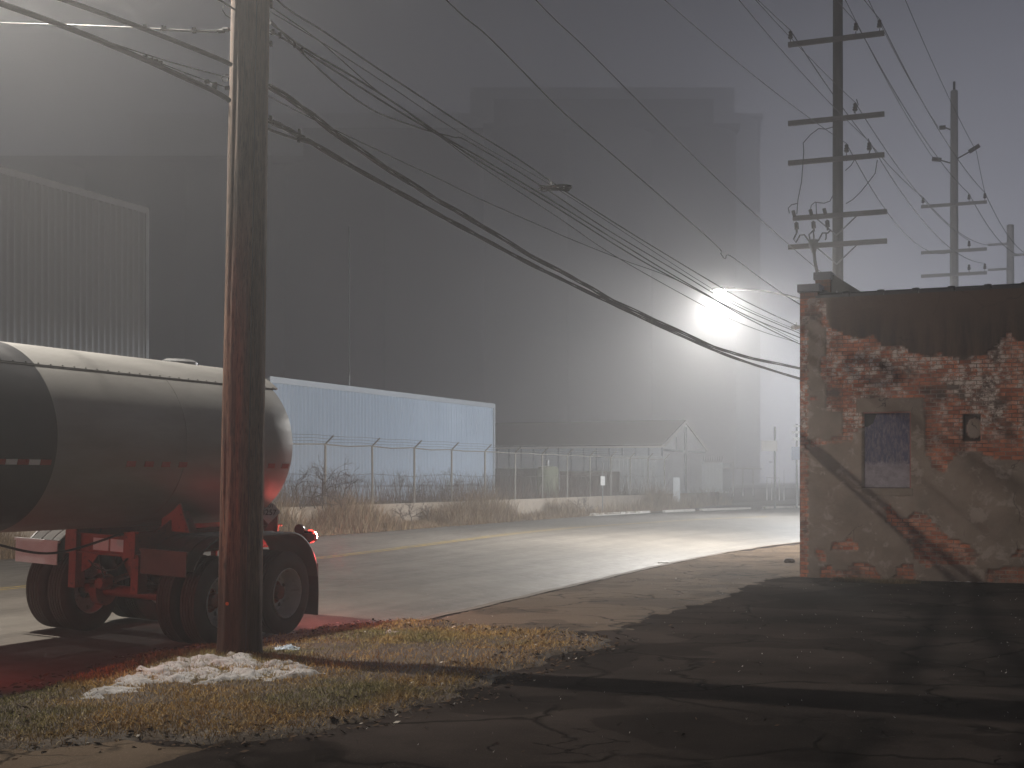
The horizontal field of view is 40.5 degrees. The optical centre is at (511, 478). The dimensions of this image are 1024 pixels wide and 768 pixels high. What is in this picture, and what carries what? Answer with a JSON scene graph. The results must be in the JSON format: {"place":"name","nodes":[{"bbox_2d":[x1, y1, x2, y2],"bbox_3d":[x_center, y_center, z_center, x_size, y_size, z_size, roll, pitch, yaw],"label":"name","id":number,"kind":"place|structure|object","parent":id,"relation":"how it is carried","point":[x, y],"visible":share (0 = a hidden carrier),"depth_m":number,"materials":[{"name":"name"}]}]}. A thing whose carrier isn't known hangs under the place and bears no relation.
{"place":"outdoors","nodes":[
{"label":"outdoors","id":0,"kind":"place"},
{"bbox_2d":[0,617,612,750],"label":"grass verge","id":1,"kind":"object","parent":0,"point":[252,735],"depth_m":12.14,"materials":[{"name":"plant"}]},
{"bbox_2d":[94,653,302,693],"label":"grass","id":2,"kind":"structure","parent":1,"relation":"on","point":[201,665],"depth_m":13.12,"materials":[{"name":"brown plant"}]},
{"bbox_2d":[81,651,324,698],"bbox_3d":[-3.074,1.836,13.019,2.882,0.210,1.971,0,0,-39],"label":"snow pile","id":3,"kind":"object","parent":1,"relation":"on","point":[246,672],"visible":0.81,"depth_m":12.92,"materials":[{"name":"white snow"}]},
{"bbox_2d":[216,0,303,653],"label":"utility pole","id":4,"kind":"object","parent":1,"relation":"on","point":[240,588],"visible":0.94,"depth_m":14.07,"materials":[{"name":"brown wood"}]},
{"bbox_2d":[0,22,229,32],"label":"span wire","id":5,"kind":"object","parent":4,"relation":"attached to","point":[193,30],"visible":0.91,"depth_m":14.55,"materials":[{"name":"metal"}]},
{"bbox_2d":[0,0,230,102],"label":"overhead cable","id":6,"kind":"object","parent":4,"relation":"attached to","point":[48,20],"visible":1,"depth_m":12.45,"materials":[{"name":"black rubber"}]},
{"bbox_2d":[58,0,232,66],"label":"overhead cable","id":7,"kind":"object","parent":4,"relation":"attached to","point":[142,28],"visible":1,"depth_m":12.88,"materials":[{"name":"black rubber"}]},
{"bbox_2d":[114,43,228,77],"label":"overhead cable","id":8,"kind":"object","parent":4,"relation":"attached to","point":[172,62],"visible":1,"depth_m":13.23,"materials":[{"name":"black rubber"}]},
{"bbox_2d":[148,57,226,87],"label":"overhead cable","id":9,"kind":"object","parent":4,"relation":"attached to","point":[190,74],"visible":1,"depth_m":13.46,"materials":[{"name":"black rubber"}]},
{"bbox_2d":[142,55,229,89],"bbox_3d":[-3.143,-3.914,13.445,0.054,0.087,1.272,0,0,26],"label":"cable clamp set","id":10,"kind":"object","parent":9,"relation":"attached to","point":[214,85],"visible":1,"depth_m":13.69,"materials":[{"name":"grey metal"}]},
{"bbox_2d":[219,0,234,9],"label":"overhead cable","id":11,"kind":"object","parent":4,"relation":"attached to","point":[225,3],"visible":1,"depth_m":13.98,"materials":[{"name":"black rubber"}]},
{"bbox_2d":[268,128,309,143],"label":"overhead cable","id":12,"kind":"object","parent":4,"relation":"attached to","point":[285,135],"visible":0.99,"depth_m":14.90,"materials":[{"name":"black rubber"}]},
{"bbox_2d":[272,8,793,341],"bbox_3d":[3.224,-4.163,26.477,0.011,1.662,26.321,0,0,26],"label":"overhead cable","id":13,"kind":"object","parent":4,"relation":"attached to","point":[502,180],"visible":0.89,"depth_m":19.64,"materials":[{"name":"black rubber"}]},
{"bbox_2d":[268,96,798,341],"bbox_3d":[2.272,-3.718,24.528,0.011,0.639,22.057,0,0,26],"label":"overhead cable","id":14,"kind":"object","parent":4,"relation":"attached to","point":[484,200],"visible":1,"depth_m":18.73,"materials":[{"name":"black rubber"}]},
{"bbox_2d":[268,118,799,379],"bbox_3d":[3.215,-3.124,26.460,0.061,1.351,26.376,0,0,26],"label":"overhead cable","id":15,"kind":"object","parent":4,"relation":"attached to","point":[326,151],"visible":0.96,"depth_m":18.94,"materials":[{"name":"black rubber"}]},
{"bbox_2d":[269,84,799,368],"bbox_3d":[3.216,-3.403,26.462,0.072,1.539,26.375,0,0,26],"label":"overhead cable","id":16,"kind":"object","parent":4,"relation":"attached to","point":[326,126],"visible":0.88,"depth_m":18.75,"materials":[{"name":"black rubber"}]},
{"bbox_2d":[270,11,798,330],"bbox_3d":[3.224,-4.285,26.477,0.011,1.304,26.321,0,0,26],"label":"overhead cable","id":17,"kind":"object","parent":4,"relation":"attached to","point":[493,151],"visible":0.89,"depth_m":18.73,"materials":[{"name":"rubber"}]},
{"bbox_2d":[270,22,799,337],"bbox_3d":[3.224,-4.130,26.477,0.021,1.387,26.322,0,0,26],"label":"overhead cable","id":18,"kind":"object","parent":4,"relation":"attached to","point":[323,59],"visible":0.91,"depth_m":19.16,"materials":[{"name":"black rubber"}]},
{"bbox_2d":[270,30,799,343],"bbox_3d":[3.224,-3.992,26.477,0.021,1.494,26.321,0,0,26],"label":"overhead cable","id":19,"kind":"object","parent":4,"relation":"attached to","point":[329,67],"visible":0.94,"depth_m":19.22,"materials":[{"name":"black rubber"}]},
{"bbox_2d":[270,20,799,333],"bbox_3d":[3.224,-4.203,26.476,0.017,1.293,26.323,0,0,26],"label":"overhead cable","id":20,"kind":"object","parent":4,"relation":"attached to","point":[298,49],"visible":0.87,"depth_m":19.28,"materials":[{"name":"black rubber"}]},
{"bbox_2d":[277,0,794,324],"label":"overhead cable","id":21,"kind":"object","parent":4,"relation":"attached to","point":[307,21],"visible":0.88,"depth_m":19.00,"materials":[{"name":"black rubber"}]},
{"bbox_2d":[538,180,571,191],"bbox_3d":[0.661,-4.456,21.233,0.524,0.187,0.500,0,0,0],"label":"street light","id":22,"kind":"object","parent":21,"relation":"hanging from","point":[566,187],"visible":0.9,"depth_m":21.05,"materials":[{"name":"white paint"}]},
{"bbox_2d":[791,322,799,328],"bbox_3d":[6.988,-3.748,34.182,0.100,0.209,0.578,0,0,26],"label":"cable fitting","id":23,"kind":"object","parent":21,"relation":"attached to","point":[796,326],"visible":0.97,"depth_m":34.09,"materials":[{"name":"white paint"}]},
{"bbox_2d":[275,644,299,649],"bbox_3d":[-2.429,1.809,14.923,0.313,0.052,0.235,0,0,0],"label":"snow pile","id":24,"kind":"object","parent":1,"relation":"on","point":[290,646],"visible":0.9,"depth_m":14.90,"materials":[{"name":"white snow"}]},
{"bbox_2d":[0,618,785,767],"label":"leaf litter","id":25,"kind":"object","parent":1,"relation":"on","point":[262,742],"visible":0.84,"depth_m":12.22,"materials":[{"name":"brown plant"}]},
{"bbox_2d":[0,508,799,698],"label":"road","id":26,"kind":"structure","parent":0,"point":[389,584],"depth_m":28.11,"materials":[{"name":"grey asphalt"}]},
{"bbox_2d":[0,341,318,644],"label":"tanker trailer","id":27,"kind":"object","parent":26,"relation":"on","point":[110,470],"visible":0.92,"depth_m":15.44,"materials":[{"name":"metal"}]},
{"bbox_2d":[0,516,765,589],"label":"road marking","id":28,"kind":"object","parent":26,"relation":"on","point":[431,544],"visible":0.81,"depth_m":37.34,"materials":[{"name":"yellow paint"}]},
{"bbox_2d":[327,506,799,534],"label":"kerb","id":29,"kind":"structure","parent":26,"relation":"on","point":[714,509],"depth_m":81.46,"materials":[{"name":"grey concrete"}]},
{"bbox_2d":[416,542,799,619],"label":"kerb","id":30,"kind":"structure","parent":26,"relation":"on","point":[434,616],"depth_m":23.77,"materials":[{"name":"grey concrete"}]},
{"bbox_2d":[761,427,776,507],"bbox_3d":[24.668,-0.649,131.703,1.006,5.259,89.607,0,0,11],"label":"sign post","id":31,"kind":"object","parent":26,"relation":"on","point":[768,445],"visible":1,"depth_m":87.79,"materials":[{"name":"metal"}]},
{"bbox_2d":[792,424,799,507],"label":"sign post","id":32,"kind":"object","parent":26,"relation":"on","point":[796,453],"visible":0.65,"depth_m":86.67,"materials":[{"name":"metal"}]},
{"bbox_2d":[921,81,986,286],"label":"utility pole","id":33,"kind":"object","parent":26,"relation":"on","point":[954,274],"visible":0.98,"depth_m":58.66,"materials":[{"name":"brown wood"}]},
{"bbox_2d":[845,0,933,158],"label":"power line","id":34,"kind":"object","parent":33,"relation":"attached to","point":[891,89],"visible":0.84,"depth_m":49.15,"materials":[{"name":"metal"}]},
{"bbox_2d":[905,0,976,151],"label":"power line","id":35,"kind":"object","parent":33,"relation":"attached to","point":[936,71],"visible":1,"depth_m":48.05,"materials":[{"name":"metal"}]},
{"bbox_2d":[923,197,990,245],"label":"power line","id":36,"kind":"object","parent":33,"relation":"attached to","point":[949,224],"visible":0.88,"depth_m":65.25,"materials":[{"name":"rubber"}]},
{"bbox_2d":[971,198,1017,254],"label":"power line","id":37,"kind":"object","parent":33,"relation":"attached to","point":[990,229],"visible":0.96,"depth_m":65.44,"materials":[{"name":"rubber"}]},
{"bbox_2d":[986,196,1022,251],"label":"power line","id":38,"kind":"object","parent":33,"relation":"attached to","point":[1001,225],"visible":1,"depth_m":64.52,"materials":[{"name":"rubber"}]},
{"bbox_2d":[988,224,1023,283],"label":"utility pole","id":39,"kind":"object","parent":26,"relation":"on","point":[1009,268],"visible":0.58,"depth_m":79.13,"materials":[{"name":"brown wood"}]},
{"bbox_2d":[0,0,1023,482],"label":"sky","id":40,"kind":"structure","parent":0,"point":[63,92],"materials":[{"name":"grey"}]},
{"bbox_2d":[284,488,799,506],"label":"yard ground","id":41,"kind":"structure","parent":0,"point":[760,494],"depth_m":148.40,"materials":[{"name":"grey concrete"}]},
{"bbox_2d":[0,166,148,358],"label":"corrugated building","id":42,"kind":"structure","parent":41,"relation":"on","point":[74,268],"depth_m":49.72,"materials":[{"name":"grey metal"}]},
{"bbox_2d":[281,481,321,506],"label":"bare bush","id":43,"kind":"object","parent":41,"relation":"on","point":[308,484],"visible":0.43,"depth_m":49.25,"materials":[{"name":"brown plant"}]},
{"bbox_2d":[349,227,349,385],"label":"mast","id":44,"kind":"object","parent":41,"relation":"on","point":[349,306],"visible":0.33,"depth_m":77.96,"materials":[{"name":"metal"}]},
{"bbox_2d":[267,376,494,503],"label":"corrugated building","id":45,"kind":"structure","parent":41,"relation":"on","point":[352,416],"depth_m":63.02,"materials":[{"name":"blue metal"}]},
{"bbox_2d":[395,468,463,502],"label":"bare bush","id":46,"kind":"object","parent":41,"relation":"on","point":[399,480],"visible":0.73,"depth_m":57.75,"materials":[{"name":"brown plant"}]},
{"bbox_2d":[273,465,668,506],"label":"weeds","id":47,"kind":"object","parent":41,"relation":"on","point":[520,489],"visible":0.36,"depth_m":62.20,"materials":[{"name":"brown plant"}]},
{"bbox_2d":[495,468,537,497],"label":"storage container","id":48,"kind":"object","parent":41,"relation":"on","point":[532,472],"visible":0.24,"depth_m":75.01,"materials":[{"name":"grey metal"}]},
{"bbox_2d":[537,460,558,497],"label":"oil tank","id":49,"kind":"object","parent":41,"relation":"on","point":[547,466],"visible":0.54,"depth_m":73.64,"materials":[{"name":"metal"}]},
{"bbox_2d":[560,471,619,495],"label":"storage container","id":50,"kind":"object","parent":41,"relation":"on","point":[586,473],"visible":0.34,"depth_m":83.95,"materials":[{"name":"grey metal"}]},
{"bbox_2d":[495,420,707,493],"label":"gabled building","id":51,"kind":"structure","parent":41,"relation":"on","point":[681,443],"depth_m":99.06,"materials":[{"name":"grey"}]},
{"bbox_2d":[609,456,665,493],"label":"storage container","id":52,"kind":"object","parent":41,"relation":"on","point":[659,466],"visible":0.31,"depth_m":89.14,"materials":[{"name":"grey metal"}]},
{"bbox_2d":[702,463,730,492],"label":"storage container","id":53,"kind":"object","parent":41,"relation":"on","point":[713,474],"visible":0.34,"depth_m":104.00,"materials":[{"name":"grey metal"}]},
{"bbox_2d":[724,459,761,495],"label":"gate","id":54,"kind":"object","parent":41,"relation":"on","point":[742,468],"visible":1,"depth_m":102.81,"materials":[{"name":"grey metal"}]},
{"bbox_2d":[766,477,779,499],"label":"pipe gate","id":55,"kind":"structure","parent":41,"relation":"on","point":[771,487],"depth_m":88.33,"materials":[{"name":"grey metal"}]},
{"bbox_2d":[135,543,1023,767],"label":"parking lot","id":56,"kind":"structure","parent":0,"point":[923,640],"depth_m":11.79,"materials":[{"name":"grey asphalt"}]},
{"bbox_2d":[0,740,201,767],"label":"pavement slab","id":57,"kind":"structure","parent":56,"relation":"on","point":[120,754],"depth_m":9.31,"materials":[{"name":"concrete"}]},
{"bbox_2d":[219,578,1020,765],"bbox_3d":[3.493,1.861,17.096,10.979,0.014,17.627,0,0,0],"label":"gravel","id":58,"kind":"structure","parent":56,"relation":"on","point":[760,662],"depth_m":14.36,"materials":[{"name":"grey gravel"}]},
{"bbox_2d":[788,0,886,279],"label":"utility pole","id":59,"kind":"object","parent":56,"relation":"on","point":[837,159],"visible":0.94,"depth_m":38.17,"materials":[{"name":"brown wood"}]},
{"bbox_2d":[446,0,799,304],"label":"overhead cable","id":60,"kind":"object","parent":59,"relation":"attached to","point":[597,141],"visible":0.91,"depth_m":22.34,"materials":[{"name":"black rubber"}]},
{"bbox_2d":[536,0,820,271],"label":"overhead cable","id":61,"kind":"object","parent":59,"relation":"attached to","point":[657,120],"visible":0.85,"depth_m":24.68,"materials":[{"name":"rubber"}]},
{"bbox_2d":[710,286,799,303],"bbox_3d":[7.278,-4.873,39.011,3.544,1.229,0.334,0,0,27],"label":"street lamp","id":62,"kind":"object","parent":59,"relation":"attached to","point":[720,290],"visible":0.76,"depth_m":39.43,"materials":[{"name":"metal"}]},
{"bbox_2d":[665,0,846,143],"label":"power line","id":63,"kind":"object","parent":59,"relation":"attached to","point":[749,71],"visible":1,"depth_m":30.63,"materials":[{"name":"metal"}]},
{"bbox_2d":[758,0,790,30],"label":"power line","id":64,"kind":"object","parent":59,"relation":"attached to","point":[774,15],"visible":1,"depth_m":36.97,"materials":[{"name":"metal"}]},
{"bbox_2d":[739,0,868,140],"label":"power line","id":65,"kind":"object","parent":59,"relation":"attached to","point":[798,69],"visible":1,"depth_m":30.57,"materials":[{"name":"metal"}]},
{"bbox_2d":[756,0,854,101],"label":"power line","id":66,"kind":"object","parent":59,"relation":"attached to","point":[802,50],"visible":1,"depth_m":32.82,"materials":[{"name":"metal"}]},
{"bbox_2d":[792,33,922,196],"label":"power line","id":67,"kind":"object","parent":59,"relation":"attached to","point":[847,114],"visible":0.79,"depth_m":45.19,"materials":[{"name":"metal"}]},
{"bbox_2d":[848,146,952,253],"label":"power line","id":68,"kind":"object","parent":59,"relation":"attached to","point":[887,212],"visible":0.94,"depth_m":43.35,"materials":[{"name":"rubber"}]},
{"bbox_2d":[868,0,938,127],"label":"power line","id":69,"kind":"object","parent":59,"relation":"attached to","point":[895,53],"visible":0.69,"depth_m":47.72,"materials":[{"name":"metal"}]},
{"bbox_2d":[855,102,967,239],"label":"power line","id":70,"kind":"object","parent":59,"relation":"attached to","point":[903,174],"visible":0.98,"depth_m":44.22,"materials":[{"name":"rubber"}]},
{"bbox_2d":[858,26,968,193],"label":"power line","id":71,"kind":"object","parent":59,"relation":"attached to","point":[905,109],"visible":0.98,"depth_m":44.56,"materials":[{"name":"metal"}]},
{"bbox_2d":[871,144,980,262],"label":"power line","id":72,"kind":"object","parent":59,"relation":"attached to","point":[916,212],"visible":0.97,"depth_m":43.83,"materials":[{"name":"rubber"}]},
{"bbox_2d":[881,22,984,192],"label":"power line","id":73,"kind":"object","parent":59,"relation":"attached to","point":[923,103],"visible":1,"depth_m":43.74,"materials":[{"name":"metal"}]},
{"bbox_2d":[830,576,921,583],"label":"weeds","id":74,"kind":"object","parent":56,"relation":"on","point":[876,580],"visible":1,"depth_m":24.99,"materials":[{"name":"brown plant"}]},
{"bbox_2d":[797,271,1023,583],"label":"brick building","id":75,"kind":"structure","parent":56,"relation":"on","point":[912,434],"depth_m":25.56,"materials":[{"name":"brick"}]},
{"bbox_2d":[863,411,910,487],"bbox_3d":[6.989,-0.531,25.798,0.872,1.418,0.130,0,0,23],"label":"window frame","id":76,"kind":"structure","parent":75,"relation":"in","point":[904,411],"depth_m":25.58,"materials":[{"name":"paint"}]},
{"bbox_2d":[433,544,799,633],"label":"sidewalk","id":77,"kind":"structure","parent":0,"point":[614,603],"depth_m":22.14,"materials":[{"name":"concrete"}]},
{"bbox_2d":[784,558,794,562],"bbox_3d":[6.152,1.828,30.742,0.256,0.136,0.189,0,0,0],"label":"rock","id":78,"kind":"object","parent":77,"relation":"on","point":[789,560],"visible":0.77,"depth_m":30.68,"materials":[{"name":"grey stone"}]},
{"bbox_2d":[594,504,799,512],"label":"verge","id":79,"kind":"structure","parent":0,"point":[734,506],"depth_m":90.16,"materials":[{"name":"grey concrete"}]},
{"bbox_2d":[279,453,365,518],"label":"bare bush","id":80,"kind":"object","parent":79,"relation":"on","point":[329,490],"visible":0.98,"depth_m":47.41,"materials":[{"name":"brown plant"}]},
{"bbox_2d":[2,492,706,538],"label":"retaining wall","id":81,"kind":"structure","parent":79,"relation":"on","point":[538,503],"depth_m":65.06,"materials":[{"name":"beige concrete"}]},
{"bbox_2d":[272,434,671,507],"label":"chain link fence","id":82,"kind":"object","parent":81,"relation":"on","point":[485,467],"visible":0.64,"depth_m":58.47,"materials":[{"name":"metal"}]},
{"bbox_2d":[0,477,732,559],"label":"weeds","id":83,"kind":"object","parent":79,"relation":"on","point":[363,520],"visible":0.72,"depth_m":55.02,"materials":[{"name":"plant"}]},
{"bbox_2d":[393,497,430,523],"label":"bare bush","id":84,"kind":"object","parent":79,"relation":"on","point":[412,511],"visible":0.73,"depth_m":52.83,"materials":[{"name":"brown plant"}]},
{"bbox_2d":[559,494,597,512],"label":"bare bush","id":85,"kind":"object","parent":79,"relation":"on","point":[584,502],"visible":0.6,"depth_m":70.43,"materials":[{"name":"brown plant"}]},
{"bbox_2d":[601,463,604,510],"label":"sign post","id":86,"kind":"object","parent":79,"relation":"on","point":[602,480],"visible":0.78,"depth_m":73.19,"materials":[{"name":"metal"}]},
{"bbox_2d":[672,477,679,502],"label":"utility box","id":87,"kind":"object","parent":79,"relation":"on","point":[675,481],"visible":0.52,"depth_m":85.05,"materials":[{"name":"grey metal"}]},
{"bbox_2d":[731,483,799,508],"bbox_3d":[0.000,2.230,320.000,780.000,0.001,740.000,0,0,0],"label":"ground","id":88,"kind":"structure","parent":0,"point":[763,485],"depth_m":339.83,"materials":[{"name":"grey concrete"}]},
{"bbox_2d":[0,128,483,401],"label":"grain elevator","id":89,"kind":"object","parent":88,"relation":"on","point":[416,299],"visible":0.56,"depth_m":392.85,"materials":[{"name":"concrete"}]},
{"bbox_2d":[127,87,762,482],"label":"grain elevator","id":90,"kind":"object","parent":88,"relation":"on","point":[179,133],"visible":0.2,"depth_m":646.36,"materials":[{"name":"concrete"}]},
{"bbox_2d":[483,99,739,484],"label":"building","id":91,"kind":"structure","parent":88,"relation":"on","point":[556,350],"depth_m":472.29,"materials":[{"name":"concrete"}]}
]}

